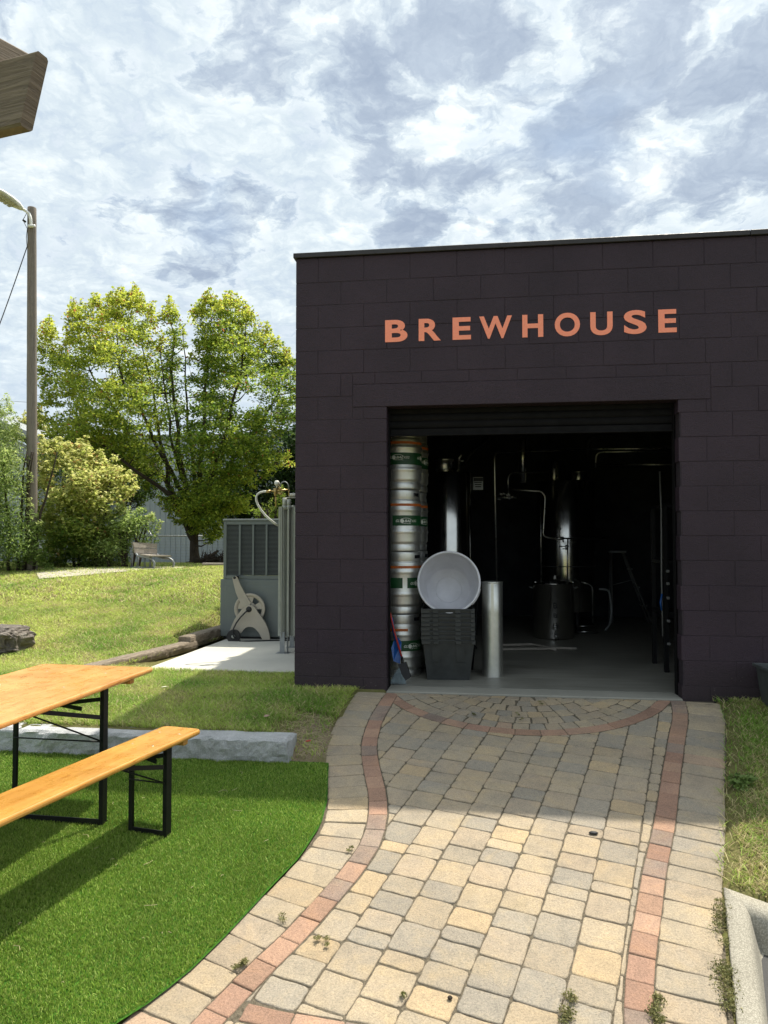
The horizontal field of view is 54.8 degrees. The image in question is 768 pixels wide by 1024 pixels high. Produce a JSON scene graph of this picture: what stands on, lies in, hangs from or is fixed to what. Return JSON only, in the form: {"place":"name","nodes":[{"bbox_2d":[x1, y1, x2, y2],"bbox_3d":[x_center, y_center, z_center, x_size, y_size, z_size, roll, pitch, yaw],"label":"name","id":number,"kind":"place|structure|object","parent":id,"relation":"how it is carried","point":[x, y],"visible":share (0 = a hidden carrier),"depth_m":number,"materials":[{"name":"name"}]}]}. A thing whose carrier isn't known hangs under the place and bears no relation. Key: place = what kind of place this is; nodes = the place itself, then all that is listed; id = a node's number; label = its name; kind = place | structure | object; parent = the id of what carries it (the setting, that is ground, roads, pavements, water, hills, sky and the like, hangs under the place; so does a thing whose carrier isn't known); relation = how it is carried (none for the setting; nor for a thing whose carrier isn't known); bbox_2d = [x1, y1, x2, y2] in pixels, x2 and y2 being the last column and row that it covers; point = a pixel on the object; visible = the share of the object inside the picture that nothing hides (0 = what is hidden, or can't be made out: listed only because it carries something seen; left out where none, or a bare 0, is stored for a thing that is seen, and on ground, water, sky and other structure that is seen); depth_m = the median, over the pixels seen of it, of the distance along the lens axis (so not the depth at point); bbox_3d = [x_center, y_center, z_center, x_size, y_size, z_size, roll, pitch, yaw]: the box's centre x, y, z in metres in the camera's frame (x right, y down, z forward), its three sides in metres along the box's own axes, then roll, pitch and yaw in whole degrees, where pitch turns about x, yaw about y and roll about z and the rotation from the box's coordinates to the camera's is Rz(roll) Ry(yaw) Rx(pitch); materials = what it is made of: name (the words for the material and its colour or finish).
{"place":"outdoors","nodes":[
{"label":"outdoors","id":0,"kind":"place"},
{"bbox_2d":[37,566,180,578],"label":"worn path","id":1,"kind":"structure","parent":0,"point":[67,572],"depth_m":14.50,"materials":[{"name":"beige soil"}]},
{"bbox_2d":[130,542,174,568],"bbox_3d":[-4.920,0.928,15.589,0.627,0.589,0.849,-1,-2,28],"label":"park bench","id":2,"kind":"object","parent":1,"relation":"on","point":[147,550],"visible":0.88,"depth_m":15.50,"materials":[{"name":"grey wood"}]},
{"bbox_2d":[0,599,222,665],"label":"mound grass","id":3,"kind":"structure","parent":0,"point":[134,616],"depth_m":9.52,"materials":[{"name":"green plant"}]},
{"bbox_2d":[0,562,767,1023],"bbox_3d":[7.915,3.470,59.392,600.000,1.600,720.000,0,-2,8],"label":"ground","id":4,"kind":"structure","parent":0,"point":[730,816],"depth_m":5.22,"materials":[{"name":"green plant"}]},
{"bbox_2d":[0,722,24,750],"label":"granite kerbstone","id":5,"kind":"object","parent":4,"relation":"on","point":[6,738],"visible":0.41,"depth_m":5.23,"materials":[{"name":"grey stone"}]},
{"bbox_2d":[0,624,36,654],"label":"boulder","id":6,"kind":"object","parent":4,"relation":"on","point":[14,638],"visible":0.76,"depth_m":8.18,"materials":[{"name":"stone"}]},
{"bbox_2d":[0,189,37,570],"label":"utility pole","id":7,"kind":"object","parent":4,"relation":"on","point":[7,199],"visible":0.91,"depth_m":14.91,"materials":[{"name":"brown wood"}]},
{"bbox_2d":[0,247,26,322],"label":"drop cable","id":8,"kind":"object","parent":7,"relation":"attached to","point":[13,285],"visible":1,"depth_m":14.65,"materials":[{"name":"black rubber"}]},
{"bbox_2d":[0,38,47,137],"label":"pergola","id":9,"kind":"object","parent":4,"relation":"on","point":[22,74],"visible":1,"depth_m":1.98,"materials":[{"name":"brown wood"}]},
{"bbox_2d":[0,392,57,571],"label":"willowy shrub","id":10,"kind":"object","parent":4,"relation":"on","point":[15,548],"visible":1,"depth_m":14.73,"materials":[{"name":"green plant"}]},
{"bbox_2d":[17,406,48,442],"bbox_3d":[-12.830,-1.182,26.971,1.456,5.405,1.015,0,-2,8],"label":"background tree","id":11,"kind":"object","parent":4,"relation":"on","point":[23,420],"visible":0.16,"depth_m":26.86,"materials":[{"name":"green plant"}]},
{"bbox_2d":[0,415,114,562],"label":"bush","id":12,"kind":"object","parent":4,"relation":"on","point":[23,426],"depth_m":24.69,"materials":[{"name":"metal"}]},
{"bbox_2d":[25,434,139,567],"bbox_3d":[-6.659,-0.204,16.272,2.730,2.998,2.018,-2,-3,40],"label":"yellow shrub","id":13,"kind":"object","parent":4,"relation":"on","point":[78,513],"visible":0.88,"depth_m":15.84,"materials":[{"name":"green plant"}]},
{"bbox_2d":[38,438,168,521],"bbox_3d":[-8.490,-0.632,22.641,4.034,4.106,2.252,0,-2,8],"label":"background tree","id":14,"kind":"object","parent":4,"relation":"on","point":[141,495],"visible":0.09,"depth_m":22.52,"materials":[{"name":"green plant"}]},
{"bbox_2d":[0,561,222,604],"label":"mound grass","id":15,"kind":"structure","parent":4,"relation":"on","point":[190,572],"depth_m":12.69,"materials":[{"name":"green plant"}]},
{"bbox_2d":[253,484,285,518],"bbox_3d":[-1.723,0.065,11.196,0.548,1.007,0.304,0,-2,8],"label":"ferny weed","id":16,"kind":"object","parent":15,"relation":"on","point":[274,511],"visible":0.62,"depth_m":11.15,"materials":[{"name":"green plant"}]},
{"bbox_2d":[69,502,163,567],"bbox_3d":[-5.853,0.530,15.992,1.802,1.491,1.415,-2,-2,38],"label":"green shrub","id":17,"kind":"object","parent":4,"relation":"on","point":[124,532],"visible":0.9,"depth_m":15.86,"materials":[{"name":"green plant"}]},
{"bbox_2d":[84,641,197,665],"bbox_3d":[-2.583,1.560,8.012,0.165,0.112,1.847,-1,-2,18],"label":"landscape timber","id":18,"kind":"object","parent":4,"relation":"on","point":[165,651],"visible":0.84,"depth_m":8.06,"materials":[{"name":"brown wood"}]},
{"bbox_2d":[18,724,296,762],"bbox_3d":[-1.605,1.657,5.172,1.993,0.256,0.247,0,-2,8],"label":"granite kerbstone","id":19,"kind":"object","parent":4,"relation":"on","point":[222,745],"visible":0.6,"depth_m":5.07,"materials":[{"name":"grey stone"}]},
{"bbox_2d":[0,750,328,1023],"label":"turf backing","id":20,"kind":"object","parent":4,"relation":"on","point":[209,949],"visible":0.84,"depth_m":3.61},
{"bbox_2d":[0,664,152,825],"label":"beer table","id":21,"kind":"object","parent":20,"relation":"on","point":[34,691],"visible":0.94,"depth_m":4.23,"materials":[{"name":"orange wood"}]},
{"bbox_2d":[0,726,199,837],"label":"bench","id":22,"kind":"object","parent":20,"relation":"on","point":[22,800],"visible":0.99,"depth_m":3.79,"materials":[{"name":"brown wood"}]},
{"bbox_2d":[14,713,332,982],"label":"dry stems","id":23,"kind":"object","parent":20,"relation":"on","point":[315,738],"visible":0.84,"depth_m":5.29,"materials":[{"name":"plant"}]},
{"bbox_2d":[37,281,295,560],"bbox_3d":[-5.735,-2.477,19.963,7.891,8.048,5.589,0,-2,8],"label":"maple tree","id":24,"kind":"object","parent":4,"relation":"on","point":[202,505],"visible":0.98,"depth_m":19.30,"materials":[{"name":"green plant"}]},
{"bbox_2d":[128,531,223,561],"bbox_3d":[-6.508,1.156,21.990,4.505,1.192,0.070,0,-2,0],"label":"wire fence","id":25,"kind":"object","parent":4,"relation":"on","point":[174,536],"visible":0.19,"depth_m":21.99,"materials":[{"name":"metal"}]},
{"bbox_2d":[0,661,360,759],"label":"lawn grass","id":26,"kind":"structure","parent":4,"relation":"on","point":[234,685],"depth_m":5.92,"materials":[{"name":"green plant"}]},
{"bbox_2d":[178,625,222,645],"bbox_3d":[-2.198,1.567,9.535,0.186,0.152,1.615,0,-2,11],"label":"landscape timber","id":27,"kind":"object","parent":4,"relation":"on","point":[204,636],"visible":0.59,"depth_m":9.09,"materials":[{"name":"brown wood"}]},
{"bbox_2d":[114,433,293,562],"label":"metal shed","id":28,"kind":"structure","parent":4,"relation":"on","point":[173,544],"depth_m":28.33,"materials":[{"name":"grey metal"}]},
{"bbox_2d":[185,549,223,563],"bbox_3d":[-4.197,1.121,18.578,1.646,0.413,0.695,0,-2,8],"label":"brush pile","id":29,"kind":"object","parent":4,"relation":"on","point":[211,558],"visible":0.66,"depth_m":18.52,"materials":[{"name":"brown plant"}]},
{"bbox_2d":[202,563,222,564],"bbox_3d":[-3.553,1.096,15.597,0.540,0.050,0.120,0,-2,8],"label":"timber offcut","id":30,"kind":"object","parent":4,"relation":"on","point":[212,563],"visible":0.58,"depth_m":15.54,"materials":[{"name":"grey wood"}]},
{"bbox_2d":[153,638,294,673],"bbox_3d":[-1.309,1.672,8.985,1.660,0.124,3.630,0,-2,8],"label":"concrete pad","id":31,"kind":"object","parent":4,"relation":"on","point":[244,656],"visible":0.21,"depth_m":7.97,"materials":[{"name":"grey concrete"}]},
{"bbox_2d":[220,519,294,638],"bbox_3d":[-1.471,0.872,9.899,1.195,1.545,0.816,0,-2,8],"label":"air conditioner","id":32,"kind":"object","parent":31,"relation":"on","point":[250,558],"visible":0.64,"depth_m":9.55,"materials":[{"name":"grey metal"}]},
{"bbox_2d":[227,576,294,641],"bbox_3d":[-1.440,1.235,9.465,1.058,0.838,0.461,0,-2,3],"label":"hose reel","id":33,"kind":"object","parent":31,"relation":"on","point":[248,615],"visible":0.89,"depth_m":9.35,"materials":[{"name":"beige plastic"}]},
{"bbox_2d":[275,497,295,653],"bbox_3d":[-0.931,0.717,8.579,0.514,1.766,0.560,0,-2,8],"label":"ambient vaporizer","id":34,"kind":"object","parent":31,"relation":"on","point":[286,571],"visible":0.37,"depth_m":8.40,"materials":[{"name":"grey metal"}]},
{"bbox_2d":[255,480,294,525],"bbox_3d":[-1.093,-0.098,8.471,0.753,0.521,0.137,0,-2,-12],"label":"pressure regulator","id":35,"kind":"object","parent":34,"relation":"attached to","point":[276,483],"visible":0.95,"depth_m":8.41,"materials":[{"name":"gold metal"}]},
{"bbox_2d":[204,396,295,533],"bbox_3d":[-3.584,-1.132,24.125,5.848,5.589,3.514,0,-2,8],"label":"background tree","id":36,"kind":"object","parent":4,"relation":"on","point":[286,474],"visible":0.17,"depth_m":23.22,"materials":[{"name":"green plant"}]},
{"bbox_2d":[293,229,767,702],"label":"brewery building","id":37,"kind":"structure","parent":4,"relation":"on","point":[454,352],"depth_m":6.36,"materials":[{"name":"brick"}]},
{"bbox_2d":[473,477,482,489],"bbox_3d":[1.129,-0.342,8.899,0.120,0.156,0.010,0,-2,8],"label":"notice sign","id":38,"kind":"object","parent":37,"relation":"attached to","point":[477,483],"visible":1,"depth_m":8.89,"materials":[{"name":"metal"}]},
{"bbox_2d":[519,434,525,482],"bbox_3d":[1.855,-0.751,9.900,0.093,0.721,0.110,0,-2,8],"label":"flue pipe","id":39,"kind":"object","parent":37,"relation":"hanging from","point":[522,457],"visible":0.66,"depth_m":9.86,"materials":[{"name":"metal"}]},
{"bbox_2d":[507,471,547,489],"bbox_3d":[1.829,-0.401,9.421,0.565,0.257,0.026,1,-2,-15],"label":"steel pipe","id":40,"kind":"object","parent":37,"relation":"attached to","point":[523,472],"visible":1,"depth_m":9.39,"materials":[{"name":"metal"}]},
{"bbox_2d":[497,490,516,499],"bbox_3d":[1.541,-0.213,9.301,0.243,0.134,0.094,0,-2,8],"label":"valve cluster","id":41,"kind":"object","parent":40,"relation":"attached to","point":[508,496],"visible":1,"depth_m":9.29,"materials":[{"name":"metal"}]},
{"bbox_2d":[512,489,607,539],"bbox_3d":[2.226,0.028,9.332,1.238,0.638,0.059,0,-2,-6],"label":"steel pipe","id":42,"kind":"object","parent":37,"relation":"attached to","point":[544,515],"visible":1,"depth_m":9.29,"materials":[{"name":"silver metal"}]},
{"bbox_2d":[555,527,563,541],"bbox_3d":[2.202,0.285,9.274,0.105,0.191,0.060,0,-2,8],"label":"valve","id":43,"kind":"object","parent":42,"relation":"attached to","point":[559,537],"visible":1,"depth_m":9.26,"materials":[{"name":"metal"}]},
{"bbox_2d":[567,539,568,583],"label":"steel pipe","id":44,"kind":"object","parent":42,"relation":"attached to","point":[567,558],"visible":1,"depth_m":9.34,"materials":[{"name":"silver metal"}]},
{"bbox_2d":[494,448,670,580],"bbox_3d":[2.333,0.021,9.118,2.278,1.721,0.712,0,-2,-10],"label":"steel pipe","id":45,"kind":"object","parent":37,"relation":"attached to","point":[538,451],"visible":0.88,"depth_m":8.70,"materials":[{"name":"silver metal"}]},
{"bbox_2d":[585,434,614,460],"bbox_3d":[4.065,-1.073,12.295,1.462,0.470,0.110,0,-2,1],"label":"conduit","id":46,"kind":"object","parent":37,"relation":"attached to","point":[590,439],"visible":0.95,"depth_m":12.26,"materials":[{"name":"grey metal"}]},
{"bbox_2d":[599,588,611,630],"bbox_3d":[2.904,1.263,9.604,0.172,0.535,0.207,0,-2,-2],"label":"drain hose","id":47,"kind":"object","parent":37,"relation":"hanging from","point":[610,620],"visible":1,"depth_m":9.69,"materials":[{"name":"rubber"}]},
{"bbox_2d":[599,463,671,465],"bbox_3d":[3.381,-0.642,10.000,0.022,0.106,1.078,2,-3,-42],"label":"steel pipe","id":48,"kind":"object","parent":37,"relation":"attached to","point":[632,464],"visible":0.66,"depth_m":10.03,"materials":[{"name":"metal"}]},
{"bbox_2d":[391,615,674,692],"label":"concrete floor","id":49,"kind":"structure","parent":4,"relation":"on","point":[616,656],"depth_m":7.80,"materials":[{"name":"grey concrete"}]},
{"bbox_2d":[391,615,410,684],"bbox_3d":[0.136,1.175,6.685,0.204,0.715,0.240,0,-2,-5],"label":"broom","id":50,"kind":"object","parent":49,"relation":"on","point":[402,675],"visible":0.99,"depth_m":6.58,"materials":[{"name":"plastic"}]},
{"bbox_2d":[391,618,401,663],"bbox_3d":[0.111,1.171,6.756,0.096,0.401,0.143,0,-2,-4],"label":"dustpan","id":51,"kind":"object","parent":50,"relation":"attached to","point":[395,653],"visible":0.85,"depth_m":6.71,"materials":[{"name":"blue plastic"}]},
{"bbox_2d":[391,613,421,676],"bbox_3d":[0.163,1.259,7.113,0.408,0.583,0.408,0,-2,8],"label":"steel keg","id":52,"kind":"object","parent":49,"relation":"on","point":[407,629],"visible":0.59,"depth_m":6.94,"materials":[{"name":"silver metal"}]},
{"bbox_2d":[391,551,421,613],"bbox_3d":[0.169,0.672,7.132,0.408,0.583,0.408,0,-2,8],"label":"steel keg","id":53,"kind":"object","parent":52,"relation":"on","point":[406,598],"visible":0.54,"depth_m":6.95,"materials":[{"name":"silver metal"}]},
{"bbox_2d":[391,490,421,550],"bbox_3d":[0.159,0.086,7.157,0.408,0.583,0.408,0,-2,8],"label":"steel keg","id":54,"kind":"object","parent":53,"relation":"on","point":[406,510],"visible":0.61,"depth_m":6.98,"materials":[{"name":"silver metal"}]},
{"bbox_2d":[391,436,421,489],"bbox_3d":[0.166,-0.501,7.168,0.408,0.583,0.408,0,-2,8],"label":"steel keg","id":55,"kind":"object","parent":54,"relation":"on","point":[406,463],"visible":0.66,"depth_m":6.98,"materials":[{"name":"silver metal"}]},
{"bbox_2d":[420,612,425,667],"bbox_3d":[0.247,1.273,7.515,0.408,0.583,0.408,0,-2,8],"label":"steel keg","id":56,"kind":"object","parent":49,"relation":"on","point":[423,664],"visible":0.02,"depth_m":7.38,"materials":[{"name":"silver metal"}]},
{"bbox_2d":[420,551,426,605],"bbox_3d":[0.255,0.686,7.534,0.408,0.583,0.408,0,-2,-10],"label":"steel keg","id":57,"kind":"object","parent":56,"relation":"on","point":[423,556],"visible":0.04,"depth_m":7.42,"materials":[{"name":"silver metal"}]},
{"bbox_2d":[419,492,427,550],"bbox_3d":[0.246,0.099,7.554,0.408,0.583,0.408,1,-2,-27],"label":"steel keg","id":58,"kind":"object","parent":57,"relation":"on","point":[424,522],"visible":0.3,"depth_m":7.44,"materials":[{"name":"silver metal"}]},
{"bbox_2d":[419,436,428,492],"bbox_3d":[0.254,-0.487,7.573,0.408,0.583,0.408,2,-3,-44],"label":"steel keg","id":59,"kind":"object","parent":58,"relation":"on","point":[425,473],"visible":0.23,"depth_m":7.46,"materials":[{"name":"silver metal"}]},
{"bbox_2d":[421,640,475,679],"bbox_3d":[0.611,1.363,7.047,0.494,0.369,0.624,0,-2,4],"label":"storage tote","id":60,"kind":"object","parent":49,"relation":"on","point":[448,659],"visible":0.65,"depth_m":6.77,"materials":[{"name":"black plastic"}]},
{"bbox_2d":[421,635,474,639],"bbox_3d":[0.609,1.323,7.049,0.494,0.369,0.624,0,-2,5],"label":"storage tote","id":61,"kind":"object","parent":60,"relation":"on","point":[430,637],"visible":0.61,"depth_m":6.75,"materials":[{"name":"black plastic"}]},
{"bbox_2d":[421,631,474,635],"bbox_3d":[0.608,1.282,7.049,0.494,0.369,0.624,0,-2,4],"label":"storage tote","id":62,"kind":"object","parent":61,"relation":"on","point":[455,633],"visible":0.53,"depth_m":6.75,"materials":[{"name":"black plastic"}]},
{"bbox_2d":[421,626,474,630],"bbox_3d":[0.607,1.242,7.051,0.494,0.369,0.624,0,-2,5],"label":"storage tote","id":63,"kind":"object","parent":62,"relation":"on","point":[425,628],"visible":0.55,"depth_m":6.76,"materials":[{"name":"black plastic"}]},
{"bbox_2d":[421,622,474,626],"bbox_3d":[0.609,1.201,7.049,0.494,0.369,0.624,0,-2,5],"label":"storage tote","id":64,"kind":"object","parent":63,"relation":"on","point":[450,624],"visible":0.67,"depth_m":6.75,"materials":[{"name":"black plastic"}]},
{"bbox_2d":[421,618,474,621],"bbox_3d":[0.608,1.161,7.054,0.494,0.369,0.624,0,-2,5],"label":"storage tote","id":65,"kind":"object","parent":64,"relation":"on","point":[447,619],"visible":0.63,"depth_m":6.76,"materials":[{"name":"black plastic"}]},
{"bbox_2d":[421,607,474,617],"bbox_3d":[0.608,1.120,7.054,0.494,0.369,0.624,0,-2,5],"label":"storage tote","id":66,"kind":"object","parent":65,"relation":"on","point":[447,615],"visible":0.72,"depth_m":6.76,"materials":[{"name":"black plastic"}]},
{"bbox_2d":[421,603,474,613],"bbox_3d":[0.604,1.080,7.056,0.494,0.369,0.624,0,-2,4],"label":"storage tote","id":67,"kind":"object","parent":66,"relation":"on","point":[430,610],"visible":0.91,"depth_m":6.76,"materials":[{"name":"black plastic"}]},
{"bbox_2d":[417,551,480,612],"bbox_3d":[0.624,0.666,7.039,0.587,0.595,0.532,0,-2,8],"label":"plastic tub","id":68,"kind":"object","parent":67,"relation":"on","point":[448,579],"visible":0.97,"depth_m":7.20,"materials":[{"name":"grey plastic"}]},
{"bbox_2d":[427,455,471,559],"bbox_3d":[0.764,0.465,8.694,0.532,2.280,0.532,0,-2,8],"label":"fermenter","id":69,"kind":"object","parent":49,"relation":"on","point":[449,503],"visible":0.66,"depth_m":8.49,"materials":[{"name":"metal"}]},
{"bbox_2d":[471,596,478,669],"bbox_3d":[0.779,1.180,7.368,0.327,0.762,0.091,-1,-2,19],"label":"hand truck","id":70,"kind":"object","parent":49,"relation":"on","point":[475,647],"visible":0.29,"depth_m":7.33,"materials":[{"name":"black metal"}]},
{"bbox_2d":[482,581,502,677],"bbox_3d":[1.026,1.103,7.013,0.201,0.888,0.201,0,-2,8],"label":"steel tube","id":71,"kind":"object","parent":49,"relation":"on","point":[492,629],"visible":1,"depth_m":6.93,"materials":[{"name":"silver metal"}]},
{"bbox_2d":[503,643,556,650],"bbox_3d":[1.662,1.590,8.805,0.846,0.032,0.319,-1,-2,25],"label":"floor hose","id":72,"kind":"object","parent":49,"relation":"on","point":[531,644],"visible":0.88,"depth_m":8.85,"materials":[{"name":"grey rubber"}]},
{"bbox_2d":[503,647,576,650],"bbox_3d":[1.703,1.582,8.566,1.063,0.028,0.082,0,-2,-5],"label":"floor hose","id":73,"kind":"object","parent":49,"relation":"on","point":[543,648],"visible":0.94,"depth_m":8.55,"materials":[{"name":"grey rubber"}]},
{"bbox_2d":[528,581,577,639],"bbox_3d":[2.211,1.277,9.664,0.540,0.720,0.539,2,-3,-41],"label":"stock pot","id":74,"kind":"object","parent":49,"relation":"on","point":[553,610],"visible":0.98,"depth_m":9.44,"materials":[{"name":"metal"}]},
{"bbox_2d":[540,494,541,584],"bbox_3d":[2.013,0.350,9.500,0.018,1.162,0.058,0,-2,14],"label":"steel pipe","id":75,"kind":"object","parent":74,"relation":"attached to","point":[540,543],"visible":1,"depth_m":9.49,"materials":[{"name":"metal"}]},
{"bbox_2d":[537,461,595,630],"bbox_3d":[2.539,0.477,10.346,0.798,2.366,0.798,0,-2,8],"label":"brew kettle","id":76,"kind":"object","parent":49,"relation":"on","point":[570,508],"visible":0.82,"depth_m":10.01,"materials":[{"name":"metal"}]},
{"bbox_2d":[595,450,671,467],"bbox_3d":[3.275,-0.715,9.752,0.999,0.218,0.024,-1,-2,31],"label":"steel pipe","id":77,"kind":"object","parent":76,"relation":"attached to","point":[629,451],"visible":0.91,"depth_m":9.78,"materials":[{"name":"metal"}]},
{"bbox_2d":[576,625,593,626],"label":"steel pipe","id":78,"kind":"object","parent":49,"relation":"on","point":[584,625],"visible":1,"depth_m":10.00,"materials":[{"name":"silver metal"}]},
{"bbox_2d":[581,582,592,623],"bbox_3d":[2.692,1.200,9.793,0.161,0.562,0.033,0,-2,-7],"label":"steel pipe","id":79,"kind":"object","parent":49,"relation":"on","point":[592,599],"visible":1,"depth_m":9.79,"materials":[{"name":"silver metal"}]},
{"bbox_2d":[576,631,597,632],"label":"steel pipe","id":80,"kind":"object","parent":49,"relation":"on","point":[586,631],"visible":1,"depth_m":9.99,"materials":[{"name":"silver metal"}]},
{"bbox_2d":[608,551,651,624],"bbox_3d":[3.747,1.145,11.282,0.616,1.104,0.334,0,-2,8],"label":"step ladder","id":81,"kind":"object","parent":49,"relation":"on","point":[635,585],"visible":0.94,"depth_m":11.26,"materials":[{"name":"metal"}]},
{"bbox_2d":[650,471,673,672],"bbox_3d":[2.911,0.584,7.384,0.431,1.950,0.664,0,-2,8],"label":"equipment rack","id":82,"kind":"object","parent":49,"relation":"on","point":[664,609],"visible":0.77,"depth_m":7.21,"materials":[{"name":"black metal"}]},
{"bbox_2d":[386,686,682,700],"bbox_3d":[1.233,1.581,6.255,2.417,0.121,0.245,0,-2,8],"label":"door threshold","id":83,"kind":"object","parent":4,"relation":"on","point":[540,693],"depth_m":6.22,"materials":[{"name":"concrete"}]},
{"bbox_2d":[727,772,757,791],"bbox_3d":[2.175,1.641,4.518,0.168,0.081,0.250,-2,-2,39],"label":"broadleaf weed","id":84,"kind":"object","parent":4,"relation":"on","point":[746,779],"visible":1,"depth_m":4.50,"materials":[{"name":"green plant"}]},
{"bbox_2d":[724,888,767,1023],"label":"kerb","id":85,"kind":"structure","parent":4,"relation":"on","point":[747,928],"depth_m":3.13,"materials":[{"name":"grey concrete"}]},
{"bbox_2d":[752,663,767,706],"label":"plastic bin","id":86,"kind":"object","parent":4,"relation":"on","point":[762,671],"visible":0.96,"depth_m":5.76,"materials":[{"name":"grey plastic"}]},
{"bbox_2d":[0,0,767,448],"label":"sky","id":87,"kind":"structure","parent":0,"point":[180,149],"materials":[{"name":"white"}]},
{"bbox_2d":[122,692,733,1023],"bbox_3d":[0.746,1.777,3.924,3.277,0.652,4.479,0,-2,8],"label":"paved path","id":88,"kind":"structure","parent":0,"point":[691,895],"depth_m":3.65,"materials":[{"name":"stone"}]},
{"bbox_2d":[230,701,742,1023],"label":"weeds","id":89,"kind":"object","parent":88,"relation":"on","point":[658,997],"visible":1,"depth_m":2.91,"materials":[{"name":"green plant"}]},
{"bbox_2d":[710,696,767,896],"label":"lawn grass","id":90,"kind":"structure","parent":0,"point":[762,799],"depth_m":4.38,"materials":[{"name":"green plant"}]},
{"bbox_2d":[762,955,767,1018],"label":"asphalt","id":91,"kind":"structure","parent":0,"point":[765,967],"depth_m":3.11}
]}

